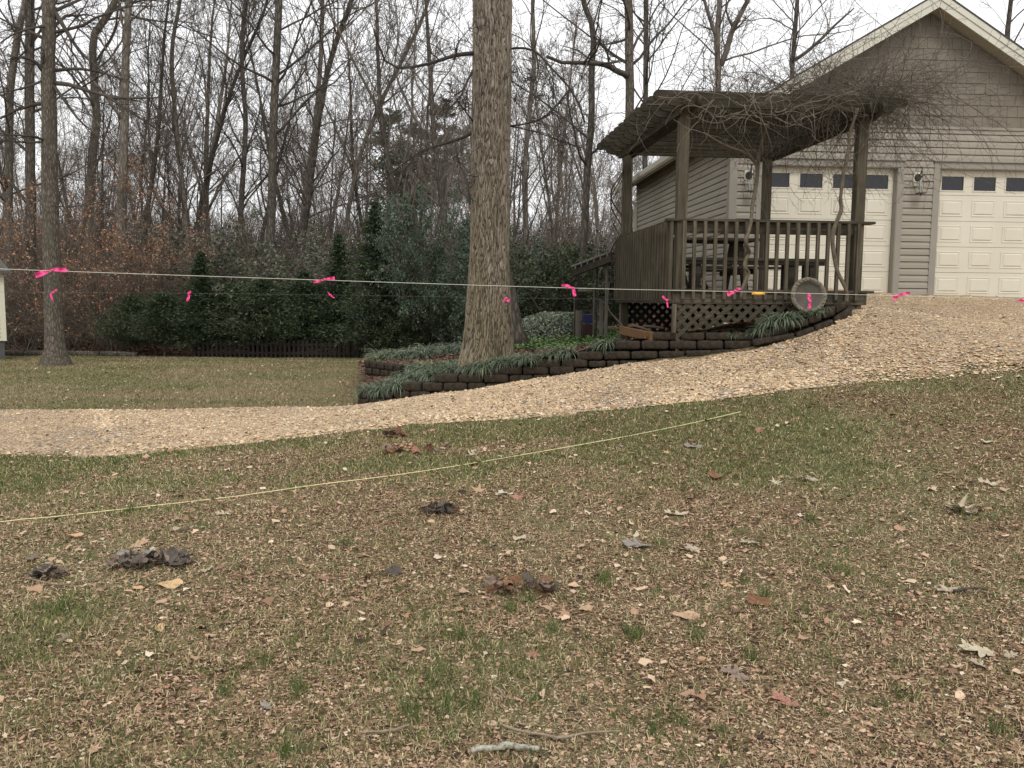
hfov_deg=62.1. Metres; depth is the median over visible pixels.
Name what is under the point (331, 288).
bare shrub
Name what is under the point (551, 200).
bare tree
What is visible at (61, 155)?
bare tree
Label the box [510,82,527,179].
bare tree
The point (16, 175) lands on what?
bare tree
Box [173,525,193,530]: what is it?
fallen leaf
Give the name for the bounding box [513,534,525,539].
fallen leaf
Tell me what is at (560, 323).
juniper
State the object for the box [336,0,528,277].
bare tree
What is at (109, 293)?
bare shrub
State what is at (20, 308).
bare shrub
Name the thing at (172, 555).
leaf heap
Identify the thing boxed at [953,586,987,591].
stick
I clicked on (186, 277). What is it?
bare shrub
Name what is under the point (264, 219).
bare tree
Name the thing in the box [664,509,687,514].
fallen leaf
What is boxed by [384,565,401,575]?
fallen leaf
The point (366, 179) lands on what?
bare tree
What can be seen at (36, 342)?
bare shrub
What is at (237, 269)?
bare shrub
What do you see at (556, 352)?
liriope clump
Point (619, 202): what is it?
bare tree
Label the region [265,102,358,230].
bare tree
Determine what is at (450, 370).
liriope clump
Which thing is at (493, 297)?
taut string
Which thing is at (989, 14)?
sky
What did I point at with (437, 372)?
liriope clump
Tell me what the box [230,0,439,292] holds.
bare tree
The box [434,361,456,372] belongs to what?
liriope clump
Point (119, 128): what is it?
bare tree
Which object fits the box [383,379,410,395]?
liriope clump
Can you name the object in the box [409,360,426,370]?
liriope clump
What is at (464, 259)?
evergreen shrub
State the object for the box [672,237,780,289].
picnic table
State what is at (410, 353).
liriope clump
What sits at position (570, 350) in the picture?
liriope clump
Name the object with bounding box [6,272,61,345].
bare shrub
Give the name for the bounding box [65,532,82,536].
fallen leaf
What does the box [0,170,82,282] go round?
bare tree
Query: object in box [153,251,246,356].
cedar
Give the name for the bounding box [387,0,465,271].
bare tree
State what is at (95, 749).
fallen leaf
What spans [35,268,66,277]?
flagging ribbon
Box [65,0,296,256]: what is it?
bare tree
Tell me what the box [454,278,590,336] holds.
evergreen shrub
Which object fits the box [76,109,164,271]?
bare tree
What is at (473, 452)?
fallen leaf
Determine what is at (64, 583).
stick
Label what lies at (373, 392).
liriope clump
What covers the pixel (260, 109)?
bare tree
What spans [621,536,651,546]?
fallen leaf
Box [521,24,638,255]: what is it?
bare tree
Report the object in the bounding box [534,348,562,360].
liriope clump
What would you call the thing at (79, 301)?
beech sapling
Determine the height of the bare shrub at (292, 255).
6.731 m
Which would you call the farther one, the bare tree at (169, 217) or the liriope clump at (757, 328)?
the bare tree at (169, 217)
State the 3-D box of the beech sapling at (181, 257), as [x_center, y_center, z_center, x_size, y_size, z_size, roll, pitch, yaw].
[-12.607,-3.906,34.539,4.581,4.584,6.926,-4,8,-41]
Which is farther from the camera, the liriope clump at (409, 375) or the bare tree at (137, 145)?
the bare tree at (137, 145)
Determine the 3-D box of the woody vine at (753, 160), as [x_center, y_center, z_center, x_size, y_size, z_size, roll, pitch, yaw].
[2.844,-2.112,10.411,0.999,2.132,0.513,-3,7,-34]
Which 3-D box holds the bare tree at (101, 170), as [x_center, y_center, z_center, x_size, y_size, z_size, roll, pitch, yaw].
[-18.427,-8.805,38.530,4.672,13.687,7.796,-3,7,-34]
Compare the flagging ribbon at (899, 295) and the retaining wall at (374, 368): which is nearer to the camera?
the flagging ribbon at (899, 295)
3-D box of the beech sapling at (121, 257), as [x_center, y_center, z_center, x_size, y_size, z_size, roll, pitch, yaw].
[-13.765,-3.883,30.055,6.806,6.258,7.387,2,6,15]
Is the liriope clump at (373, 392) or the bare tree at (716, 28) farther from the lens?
the bare tree at (716, 28)
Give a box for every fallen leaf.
[21,549,37,560]
[56,633,68,644]
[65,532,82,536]
[85,740,105,753]
[128,537,148,548]
[154,623,164,631]
[157,578,182,588]
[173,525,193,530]
[215,510,228,514]
[260,701,270,708]
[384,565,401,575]
[468,449,478,454]
[471,483,485,493]
[510,492,524,499]
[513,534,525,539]
[523,649,541,658]
[578,604,592,610]
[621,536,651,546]
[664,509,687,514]
[672,610,700,619]
[678,543,702,551]
[684,442,703,447]
[706,471,724,478]
[720,664,750,680]
[721,581,732,586]
[739,538,759,542]
[747,592,770,605]
[769,476,783,484]
[771,691,798,705]
[800,475,818,481]
[933,584,959,591]
[945,493,977,513]
[959,638,996,656]
[968,657,987,668]
[978,477,997,485]
[1004,650,1017,657]
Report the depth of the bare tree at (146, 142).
87.73 m
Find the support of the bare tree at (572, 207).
on the lawn at (770, 555)
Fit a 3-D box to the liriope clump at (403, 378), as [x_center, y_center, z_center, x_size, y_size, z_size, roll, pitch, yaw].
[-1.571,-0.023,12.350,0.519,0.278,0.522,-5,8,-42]
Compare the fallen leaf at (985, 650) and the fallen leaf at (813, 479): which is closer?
the fallen leaf at (985, 650)
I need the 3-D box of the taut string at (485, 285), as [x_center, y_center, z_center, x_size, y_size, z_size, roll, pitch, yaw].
[0.427,-0.455,3.974,5.448,0.093,0.106,-1,6,-14]
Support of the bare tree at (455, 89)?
on the lawn at (770, 555)
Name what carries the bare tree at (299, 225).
on the lawn at (770, 555)
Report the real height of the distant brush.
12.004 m
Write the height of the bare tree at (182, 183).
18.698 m
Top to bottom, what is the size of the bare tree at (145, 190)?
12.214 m
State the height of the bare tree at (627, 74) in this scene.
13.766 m
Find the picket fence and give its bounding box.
[193,337,457,357]
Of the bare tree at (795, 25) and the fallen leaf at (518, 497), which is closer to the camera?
the fallen leaf at (518, 497)
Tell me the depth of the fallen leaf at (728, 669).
3.34 m
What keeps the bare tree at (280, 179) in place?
on the lawn at (770, 555)
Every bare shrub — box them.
[0,187,111,344]
[3,243,25,303]
[4,161,243,350]
[4,262,95,350]
[4,274,32,336]
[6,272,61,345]
[6,285,35,343]
[10,236,107,337]
[10,275,114,347]
[11,277,122,350]
[12,244,174,347]
[13,213,162,334]
[13,290,97,341]
[16,213,101,326]
[20,241,191,340]
[90,187,293,304]
[109,233,304,351]
[147,159,361,292]
[165,242,295,340]
[176,245,330,348]
[193,235,323,351]
[213,203,311,285]
[236,225,363,298]
[288,248,422,352]
[300,244,464,349]
[318,222,409,300]
[509,167,614,277]
[512,204,579,267]
[591,176,671,308]
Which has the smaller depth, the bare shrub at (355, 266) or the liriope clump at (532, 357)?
the liriope clump at (532, 357)
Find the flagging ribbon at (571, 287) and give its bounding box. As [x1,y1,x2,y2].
[561,284,575,295]
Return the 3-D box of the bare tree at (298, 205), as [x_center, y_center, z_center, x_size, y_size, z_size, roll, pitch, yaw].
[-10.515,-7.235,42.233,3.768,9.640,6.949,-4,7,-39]
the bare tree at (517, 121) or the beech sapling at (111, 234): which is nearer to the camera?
the beech sapling at (111, 234)
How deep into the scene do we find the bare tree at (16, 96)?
38.56 m
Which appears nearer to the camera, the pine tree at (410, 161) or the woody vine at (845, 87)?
the woody vine at (845, 87)
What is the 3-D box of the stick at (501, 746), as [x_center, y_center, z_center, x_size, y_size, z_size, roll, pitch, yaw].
[-0.023,1.208,2.827,0.233,0.026,0.053,1,6,0]
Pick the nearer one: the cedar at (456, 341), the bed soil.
the bed soil
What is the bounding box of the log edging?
[5,350,137,356]
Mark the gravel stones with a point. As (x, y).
(843, 331)
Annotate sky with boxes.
[0,0,1023,245]
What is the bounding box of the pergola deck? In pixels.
[596,89,907,351]
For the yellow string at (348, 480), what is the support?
on the lawn at (770, 555)
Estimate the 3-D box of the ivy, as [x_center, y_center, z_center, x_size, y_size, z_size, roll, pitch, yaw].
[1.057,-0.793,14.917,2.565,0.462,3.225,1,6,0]
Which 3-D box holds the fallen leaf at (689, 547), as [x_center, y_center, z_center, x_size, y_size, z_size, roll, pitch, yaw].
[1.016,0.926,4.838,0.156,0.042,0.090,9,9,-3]
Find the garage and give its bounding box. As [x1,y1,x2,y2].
[615,0,1023,296]
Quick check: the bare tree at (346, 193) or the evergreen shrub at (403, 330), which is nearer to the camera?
the evergreen shrub at (403, 330)
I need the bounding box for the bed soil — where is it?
[764,304,849,331]
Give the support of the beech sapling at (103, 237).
on the lawn at (770, 555)
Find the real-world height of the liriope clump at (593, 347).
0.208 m
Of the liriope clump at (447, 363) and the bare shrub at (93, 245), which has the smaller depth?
the liriope clump at (447, 363)
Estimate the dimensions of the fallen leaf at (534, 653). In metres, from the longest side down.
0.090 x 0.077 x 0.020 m
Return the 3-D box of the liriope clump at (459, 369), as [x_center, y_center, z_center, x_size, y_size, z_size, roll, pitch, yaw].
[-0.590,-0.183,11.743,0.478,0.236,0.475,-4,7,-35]
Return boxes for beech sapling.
[0,146,208,343]
[0,157,192,353]
[0,163,216,352]
[0,178,176,339]
[0,212,101,343]
[0,235,74,349]
[8,232,151,345]
[26,235,186,352]
[31,192,242,345]
[76,278,149,350]
[83,182,264,342]
[131,235,247,337]
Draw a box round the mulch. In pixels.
[356,298,852,390]
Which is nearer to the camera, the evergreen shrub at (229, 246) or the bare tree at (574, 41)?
the evergreen shrub at (229, 246)
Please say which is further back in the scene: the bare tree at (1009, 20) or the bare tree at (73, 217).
the bare tree at (73, 217)
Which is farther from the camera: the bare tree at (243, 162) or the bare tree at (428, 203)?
the bare tree at (428, 203)
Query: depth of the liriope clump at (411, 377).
12.20 m
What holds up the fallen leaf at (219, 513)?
on the lawn at (770, 555)
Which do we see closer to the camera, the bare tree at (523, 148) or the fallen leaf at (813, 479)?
the fallen leaf at (813, 479)
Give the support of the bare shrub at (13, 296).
on the lawn at (770, 555)
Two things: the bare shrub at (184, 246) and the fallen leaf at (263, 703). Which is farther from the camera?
the bare shrub at (184, 246)
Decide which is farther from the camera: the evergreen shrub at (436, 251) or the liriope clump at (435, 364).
the evergreen shrub at (436, 251)
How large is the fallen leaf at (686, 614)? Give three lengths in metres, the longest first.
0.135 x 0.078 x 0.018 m
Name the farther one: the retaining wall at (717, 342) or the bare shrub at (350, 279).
the bare shrub at (350, 279)
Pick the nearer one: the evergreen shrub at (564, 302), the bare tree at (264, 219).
the evergreen shrub at (564, 302)
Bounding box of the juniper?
[521,311,608,339]
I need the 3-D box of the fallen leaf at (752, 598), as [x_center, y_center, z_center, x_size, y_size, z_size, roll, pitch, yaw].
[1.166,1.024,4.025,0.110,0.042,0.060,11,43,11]
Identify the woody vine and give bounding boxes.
[538,0,1023,301]
[607,158,663,339]
[703,121,769,298]
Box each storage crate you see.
[582,314,592,322]
[582,324,592,333]
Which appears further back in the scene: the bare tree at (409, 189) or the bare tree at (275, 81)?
the bare tree at (409, 189)
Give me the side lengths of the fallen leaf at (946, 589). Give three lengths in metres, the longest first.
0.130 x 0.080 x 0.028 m
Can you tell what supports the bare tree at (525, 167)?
on the lawn at (770, 555)
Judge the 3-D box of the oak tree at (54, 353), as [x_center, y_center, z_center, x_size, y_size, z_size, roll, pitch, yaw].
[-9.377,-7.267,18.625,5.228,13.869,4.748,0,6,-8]
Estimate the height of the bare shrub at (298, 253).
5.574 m
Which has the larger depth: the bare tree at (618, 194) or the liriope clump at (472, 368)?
the bare tree at (618, 194)
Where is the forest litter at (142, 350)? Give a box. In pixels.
[5,315,663,356]
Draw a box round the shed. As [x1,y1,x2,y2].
[0,259,10,358]
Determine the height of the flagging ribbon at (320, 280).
0.031 m
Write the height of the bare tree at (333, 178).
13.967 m
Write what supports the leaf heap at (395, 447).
on the lawn at (770, 555)
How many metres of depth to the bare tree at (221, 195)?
49.53 m
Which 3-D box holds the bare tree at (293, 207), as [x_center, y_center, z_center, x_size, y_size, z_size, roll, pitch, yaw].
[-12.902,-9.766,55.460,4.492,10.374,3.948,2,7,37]
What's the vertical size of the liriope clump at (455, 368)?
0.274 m
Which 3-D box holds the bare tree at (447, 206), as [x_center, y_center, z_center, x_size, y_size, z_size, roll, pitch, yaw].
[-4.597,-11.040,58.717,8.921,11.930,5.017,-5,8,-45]
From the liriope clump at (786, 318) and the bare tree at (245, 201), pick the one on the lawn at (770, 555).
the bare tree at (245, 201)
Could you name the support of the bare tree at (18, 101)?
on the lawn at (770, 555)
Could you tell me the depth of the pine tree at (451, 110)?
58.29 m
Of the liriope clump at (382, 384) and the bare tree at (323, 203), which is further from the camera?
the bare tree at (323, 203)
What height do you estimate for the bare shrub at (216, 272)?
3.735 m
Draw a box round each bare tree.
[0,0,135,346]
[0,0,156,341]
[0,0,238,340]
[0,11,39,128]
[0,14,116,339]
[0,45,40,197]
[0,91,82,236]
[0,112,59,280]
[0,130,41,259]
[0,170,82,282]
[0,192,21,255]
[4,0,221,344]
[17,130,85,244]
[19,76,89,201]
[41,127,117,318]
[58,42,156,295]
[59,129,84,266]
[59,190,108,278]
[60,134,107,227]
[63,131,148,261]
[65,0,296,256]
[66,0,268,292]
[68,0,203,287]
[69,137,117,221]
[70,47,166,253]
[71,62,236,285]
[71,135,114,279]
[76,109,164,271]
[77,123,143,265]
[89,0,223,292]
[104,172,146,256]
[110,90,194,223]
[128,98,210,284]
[128,132,172,248]
[130,29,238,242]
[130,111,185,251]
[130,201,161,254]
[133,0,290,277]
[141,73,229,290]
[151,161,213,251]
[153,0,345,269]
[154,0,405,350]
[167,0,287,246]
[182,0,430,270]
[184,26,338,274]
[189,138,266,266]
[194,0,309,270]
[209,146,314,267]
[210,152,296,247]
[213,141,266,242]
[215,156,297,254]
[216,0,468,259]
[224,109,319,248]
[227,202,260,263]
[229,211,252,259]
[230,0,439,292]
[236,0,472,334]
[239,59,314,221]
[248,142,354,276]
[253,149,342,269]
[260,76,340,238]
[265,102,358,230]
[277,199,334,263]
[281,164,337,257]
[284,89,367,258]
[284,122,369,250]
[289,0,521,265]
[296,140,354,255]
[306,162,351,263]
[309,71,436,284]
[315,151,379,250]
[321,33,379,234]
[326,167,356,236]
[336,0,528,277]
[344,176,378,244]
[359,117,438,242]
[362,42,447,226]
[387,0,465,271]
[392,84,467,271]
[392,150,421,260]
[393,150,448,275]
[397,162,463,280]
[410,154,468,269]
[411,131,536,256]
[411,158,470,280]
[413,88,524,283]
[418,0,623,265]
[419,75,521,247]
[422,0,707,307]
[424,29,514,222]
[443,121,510,237]
[465,69,548,206]
[509,0,657,256]
[509,32,596,262]
[509,58,634,263]
[509,87,544,204]
[509,104,587,256]
[509,264,529,348]
[510,0,614,236]
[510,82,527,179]
[510,87,539,236]
[512,204,530,251]
[515,157,605,251]
[518,157,580,253]
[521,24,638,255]
[528,126,609,248]
[529,0,762,319]
[546,0,692,317]
[553,133,619,254]
[560,174,591,242]
[560,190,607,247]
[574,155,650,251]
[579,156,621,246]
[590,156,655,243]
[592,208,615,255]
[602,165,633,234]
[604,0,873,304]
[614,156,661,311]
[682,0,774,308]
[710,0,863,76]
[978,0,1023,40]
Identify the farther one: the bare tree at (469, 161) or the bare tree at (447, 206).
the bare tree at (447, 206)
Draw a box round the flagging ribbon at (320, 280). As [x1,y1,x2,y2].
[313,277,334,282]
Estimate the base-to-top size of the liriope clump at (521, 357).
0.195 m
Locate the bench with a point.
(709, 260)
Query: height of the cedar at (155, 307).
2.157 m
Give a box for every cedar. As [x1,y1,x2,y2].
[71,295,183,351]
[98,290,213,356]
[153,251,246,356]
[163,282,283,347]
[177,277,333,357]
[256,270,356,356]
[287,233,363,357]
[318,201,425,352]
[353,268,456,342]
[399,275,464,343]
[536,264,574,308]
[563,262,656,325]
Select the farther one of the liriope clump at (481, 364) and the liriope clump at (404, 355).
the liriope clump at (404, 355)
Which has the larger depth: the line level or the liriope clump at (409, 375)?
the liriope clump at (409, 375)
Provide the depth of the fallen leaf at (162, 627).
3.86 m
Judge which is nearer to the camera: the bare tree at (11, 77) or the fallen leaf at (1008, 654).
the fallen leaf at (1008, 654)
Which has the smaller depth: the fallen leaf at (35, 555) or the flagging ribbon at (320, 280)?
the flagging ribbon at (320, 280)
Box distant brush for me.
[0,201,735,320]
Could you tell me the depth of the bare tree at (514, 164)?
82.49 m
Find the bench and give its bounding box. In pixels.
[673,257,824,289]
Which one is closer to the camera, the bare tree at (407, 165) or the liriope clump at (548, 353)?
the liriope clump at (548, 353)
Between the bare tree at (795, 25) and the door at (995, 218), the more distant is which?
the bare tree at (795, 25)
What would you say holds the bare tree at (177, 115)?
on the lawn at (770, 555)
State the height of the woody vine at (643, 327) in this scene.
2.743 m
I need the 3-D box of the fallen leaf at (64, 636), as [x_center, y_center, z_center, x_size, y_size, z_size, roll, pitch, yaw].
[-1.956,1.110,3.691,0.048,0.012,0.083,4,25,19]
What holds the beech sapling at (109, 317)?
on the lawn at (770, 555)
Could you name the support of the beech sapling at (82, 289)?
on the lawn at (770, 555)
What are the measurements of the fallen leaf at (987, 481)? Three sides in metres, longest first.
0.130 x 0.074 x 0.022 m
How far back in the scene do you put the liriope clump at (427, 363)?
12.78 m
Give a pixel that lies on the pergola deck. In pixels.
(644, 259)
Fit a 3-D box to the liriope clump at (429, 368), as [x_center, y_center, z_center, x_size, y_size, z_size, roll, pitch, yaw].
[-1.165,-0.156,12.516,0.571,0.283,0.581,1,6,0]
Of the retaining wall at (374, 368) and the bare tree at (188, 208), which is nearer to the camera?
the retaining wall at (374, 368)
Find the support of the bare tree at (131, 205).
on the lawn at (770, 555)
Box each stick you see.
[25,576,110,584]
[359,724,408,732]
[470,741,539,753]
[494,686,502,699]
[501,723,620,738]
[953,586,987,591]
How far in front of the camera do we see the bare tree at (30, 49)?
29.30 m
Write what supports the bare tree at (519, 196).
on the lawn at (770, 555)
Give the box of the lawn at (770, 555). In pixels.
[0,303,1023,767]
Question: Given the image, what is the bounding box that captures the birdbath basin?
[791,277,826,312]
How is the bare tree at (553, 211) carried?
on the lawn at (770, 555)
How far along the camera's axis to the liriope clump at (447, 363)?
12.19 m
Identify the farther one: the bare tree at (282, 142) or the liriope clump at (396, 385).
the bare tree at (282, 142)
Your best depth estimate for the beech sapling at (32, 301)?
27.82 m
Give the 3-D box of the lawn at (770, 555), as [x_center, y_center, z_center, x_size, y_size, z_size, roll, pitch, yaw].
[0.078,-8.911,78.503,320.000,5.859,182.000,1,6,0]
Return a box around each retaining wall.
[358,301,852,403]
[364,360,403,376]
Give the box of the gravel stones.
[0,288,1023,456]
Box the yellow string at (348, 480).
[0,412,738,521]
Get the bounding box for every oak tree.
[0,0,189,366]
[341,0,617,372]
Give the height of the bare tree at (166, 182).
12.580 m
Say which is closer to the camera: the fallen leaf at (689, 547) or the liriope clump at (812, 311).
the fallen leaf at (689, 547)
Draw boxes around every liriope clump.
[351,384,376,399]
[358,382,377,397]
[366,384,386,400]
[367,356,386,360]
[370,382,392,394]
[372,353,387,360]
[374,377,400,390]
[377,348,408,353]
[378,349,402,359]
[379,377,409,391]
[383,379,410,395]
[385,350,412,360]
[385,352,400,359]
[385,374,402,381]
[388,370,407,377]
[393,373,415,382]
[395,367,414,375]
[398,349,417,358]
[398,370,424,381]
[400,360,423,370]
[403,371,426,381]
[408,348,436,358]
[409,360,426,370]
[410,350,428,358]
[413,370,434,382]
[414,368,443,381]
[418,363,438,372]
[419,359,440,371]
[420,348,442,354]
[422,367,447,381]
[426,360,451,368]
[431,348,451,354]
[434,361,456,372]
[434,366,455,373]
[440,345,459,354]
[440,359,456,371]
[448,363,463,373]
[453,364,472,373]
[463,361,486,378]
[469,357,496,378]
[484,355,504,368]
[485,355,517,371]
[495,354,519,367]
[510,355,534,366]
[518,352,543,365]
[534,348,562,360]
[545,345,573,363]
[554,345,579,359]
[583,342,604,351]
[591,339,615,351]
[594,337,619,350]
[745,324,772,337]
[758,314,790,333]
[766,310,806,328]
[786,312,807,322]
[803,308,824,316]
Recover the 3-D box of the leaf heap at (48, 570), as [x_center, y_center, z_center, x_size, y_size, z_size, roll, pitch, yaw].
[-2.461,0.999,4.531,0.215,0.085,0.150,1,6,0]
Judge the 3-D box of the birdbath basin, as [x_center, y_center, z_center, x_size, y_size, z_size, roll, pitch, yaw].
[3.558,-1.060,10.227,0.440,0.440,0.111,0,-4,-4]
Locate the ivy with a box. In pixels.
[514,327,650,349]
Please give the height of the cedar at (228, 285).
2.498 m
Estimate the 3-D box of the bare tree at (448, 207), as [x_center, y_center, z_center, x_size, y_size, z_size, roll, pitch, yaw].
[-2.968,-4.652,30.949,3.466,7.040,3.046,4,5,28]
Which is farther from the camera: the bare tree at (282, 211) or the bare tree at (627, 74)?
the bare tree at (282, 211)
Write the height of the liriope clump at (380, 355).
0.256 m
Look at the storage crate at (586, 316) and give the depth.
15.91 m
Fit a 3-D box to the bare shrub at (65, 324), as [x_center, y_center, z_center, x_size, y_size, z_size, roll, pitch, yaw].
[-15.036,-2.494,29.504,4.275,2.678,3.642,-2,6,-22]
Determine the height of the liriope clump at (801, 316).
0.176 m
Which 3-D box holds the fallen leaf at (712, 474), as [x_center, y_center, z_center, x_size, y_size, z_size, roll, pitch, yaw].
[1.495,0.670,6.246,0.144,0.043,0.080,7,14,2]
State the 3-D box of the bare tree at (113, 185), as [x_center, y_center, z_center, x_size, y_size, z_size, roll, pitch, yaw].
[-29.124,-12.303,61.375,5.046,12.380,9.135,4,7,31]
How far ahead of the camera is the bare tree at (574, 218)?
56.47 m
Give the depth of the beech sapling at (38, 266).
29.82 m
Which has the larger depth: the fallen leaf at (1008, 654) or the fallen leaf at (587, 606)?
the fallen leaf at (587, 606)
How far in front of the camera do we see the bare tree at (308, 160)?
37.25 m
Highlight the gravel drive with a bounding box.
[0,288,1023,456]
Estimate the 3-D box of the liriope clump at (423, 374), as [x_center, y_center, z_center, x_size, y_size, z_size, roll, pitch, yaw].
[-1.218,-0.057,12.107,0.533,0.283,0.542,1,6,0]
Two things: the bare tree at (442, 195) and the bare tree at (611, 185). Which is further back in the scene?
the bare tree at (611, 185)
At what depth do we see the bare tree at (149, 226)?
55.88 m
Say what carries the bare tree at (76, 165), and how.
on the lawn at (770, 555)
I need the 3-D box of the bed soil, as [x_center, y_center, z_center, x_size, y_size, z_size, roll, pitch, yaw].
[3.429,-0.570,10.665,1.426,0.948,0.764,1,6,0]
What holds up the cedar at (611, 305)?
on the lawn at (770, 555)
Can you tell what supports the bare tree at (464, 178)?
on the lawn at (770, 555)
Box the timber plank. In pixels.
[619,326,653,340]
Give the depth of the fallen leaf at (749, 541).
4.89 m
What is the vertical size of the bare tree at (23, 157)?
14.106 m
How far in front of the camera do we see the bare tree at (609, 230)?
59.24 m
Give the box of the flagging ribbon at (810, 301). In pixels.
[807,294,811,308]
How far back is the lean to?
15.54 m
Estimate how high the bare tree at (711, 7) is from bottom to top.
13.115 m
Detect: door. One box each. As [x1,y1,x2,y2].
[768,167,893,292]
[934,170,1023,296]
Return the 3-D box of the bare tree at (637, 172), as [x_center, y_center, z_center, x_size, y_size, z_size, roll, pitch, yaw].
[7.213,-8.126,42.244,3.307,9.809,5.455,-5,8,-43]
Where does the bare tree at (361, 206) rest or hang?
on the lawn at (770, 555)
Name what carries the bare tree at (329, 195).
on the lawn at (770, 555)
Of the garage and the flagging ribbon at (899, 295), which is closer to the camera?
the flagging ribbon at (899, 295)
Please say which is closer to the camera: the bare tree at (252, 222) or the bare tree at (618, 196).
the bare tree at (618, 196)
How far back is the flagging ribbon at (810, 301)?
6.63 m
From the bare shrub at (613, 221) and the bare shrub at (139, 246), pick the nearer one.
the bare shrub at (139, 246)
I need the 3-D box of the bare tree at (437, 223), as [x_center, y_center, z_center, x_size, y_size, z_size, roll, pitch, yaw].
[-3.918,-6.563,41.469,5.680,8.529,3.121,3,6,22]
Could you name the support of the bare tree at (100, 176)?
on the lawn at (770, 555)
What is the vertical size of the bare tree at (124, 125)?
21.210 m
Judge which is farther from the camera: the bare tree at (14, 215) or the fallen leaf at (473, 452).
the bare tree at (14, 215)
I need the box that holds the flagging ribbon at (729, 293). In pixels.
[727,287,741,295]
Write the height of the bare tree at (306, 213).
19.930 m
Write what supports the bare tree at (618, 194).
on the lawn at (770, 555)
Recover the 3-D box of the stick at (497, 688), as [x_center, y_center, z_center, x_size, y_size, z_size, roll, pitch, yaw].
[-0.046,1.166,3.214,0.020,0.011,0.115,-1,6,-16]
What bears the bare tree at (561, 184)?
on the lawn at (770, 555)
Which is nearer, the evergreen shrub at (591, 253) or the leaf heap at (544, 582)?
the leaf heap at (544, 582)
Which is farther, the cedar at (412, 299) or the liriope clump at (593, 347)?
the cedar at (412, 299)
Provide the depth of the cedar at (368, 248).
24.13 m
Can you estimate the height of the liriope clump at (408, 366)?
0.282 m
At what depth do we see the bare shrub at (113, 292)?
28.13 m
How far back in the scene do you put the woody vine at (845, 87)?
10.35 m
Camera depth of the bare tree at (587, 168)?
21.36 m
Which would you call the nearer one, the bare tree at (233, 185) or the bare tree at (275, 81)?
the bare tree at (275, 81)
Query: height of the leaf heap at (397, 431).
0.130 m
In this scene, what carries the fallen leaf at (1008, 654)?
on the lawn at (770, 555)
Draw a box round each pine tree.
[337,108,444,265]
[374,122,456,232]
[397,98,470,219]
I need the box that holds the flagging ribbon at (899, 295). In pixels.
[893,292,909,299]
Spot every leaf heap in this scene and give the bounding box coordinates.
[27,561,71,578]
[105,546,199,568]
[382,425,407,437]
[382,442,449,453]
[415,499,459,514]
[484,572,561,596]
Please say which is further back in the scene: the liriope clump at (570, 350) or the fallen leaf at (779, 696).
the liriope clump at (570, 350)
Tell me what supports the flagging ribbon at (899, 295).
attached to the taut string at (485, 285)
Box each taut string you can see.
[8,269,1003,298]
[45,292,1010,306]
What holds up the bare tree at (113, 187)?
on the lawn at (770, 555)
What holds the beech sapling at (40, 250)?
on the lawn at (770, 555)
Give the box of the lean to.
[571,250,614,339]
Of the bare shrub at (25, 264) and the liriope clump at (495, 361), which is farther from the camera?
the bare shrub at (25, 264)
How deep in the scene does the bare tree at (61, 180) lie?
32.54 m
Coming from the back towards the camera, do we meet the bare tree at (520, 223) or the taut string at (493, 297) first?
the bare tree at (520, 223)
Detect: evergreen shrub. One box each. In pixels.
[135,202,358,350]
[152,217,399,350]
[345,290,456,352]
[351,180,470,346]
[439,220,575,343]
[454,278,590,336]
[509,233,618,325]
[510,230,658,325]
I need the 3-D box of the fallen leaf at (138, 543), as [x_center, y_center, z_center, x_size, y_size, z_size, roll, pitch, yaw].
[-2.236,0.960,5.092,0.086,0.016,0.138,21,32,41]
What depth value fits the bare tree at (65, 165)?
60.33 m
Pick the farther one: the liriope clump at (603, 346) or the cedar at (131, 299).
the cedar at (131, 299)
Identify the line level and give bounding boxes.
[752,292,764,294]
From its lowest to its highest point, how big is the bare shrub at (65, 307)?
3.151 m
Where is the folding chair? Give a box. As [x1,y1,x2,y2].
[672,269,708,288]
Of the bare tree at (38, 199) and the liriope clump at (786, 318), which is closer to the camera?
the liriope clump at (786, 318)
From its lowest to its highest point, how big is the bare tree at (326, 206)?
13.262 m

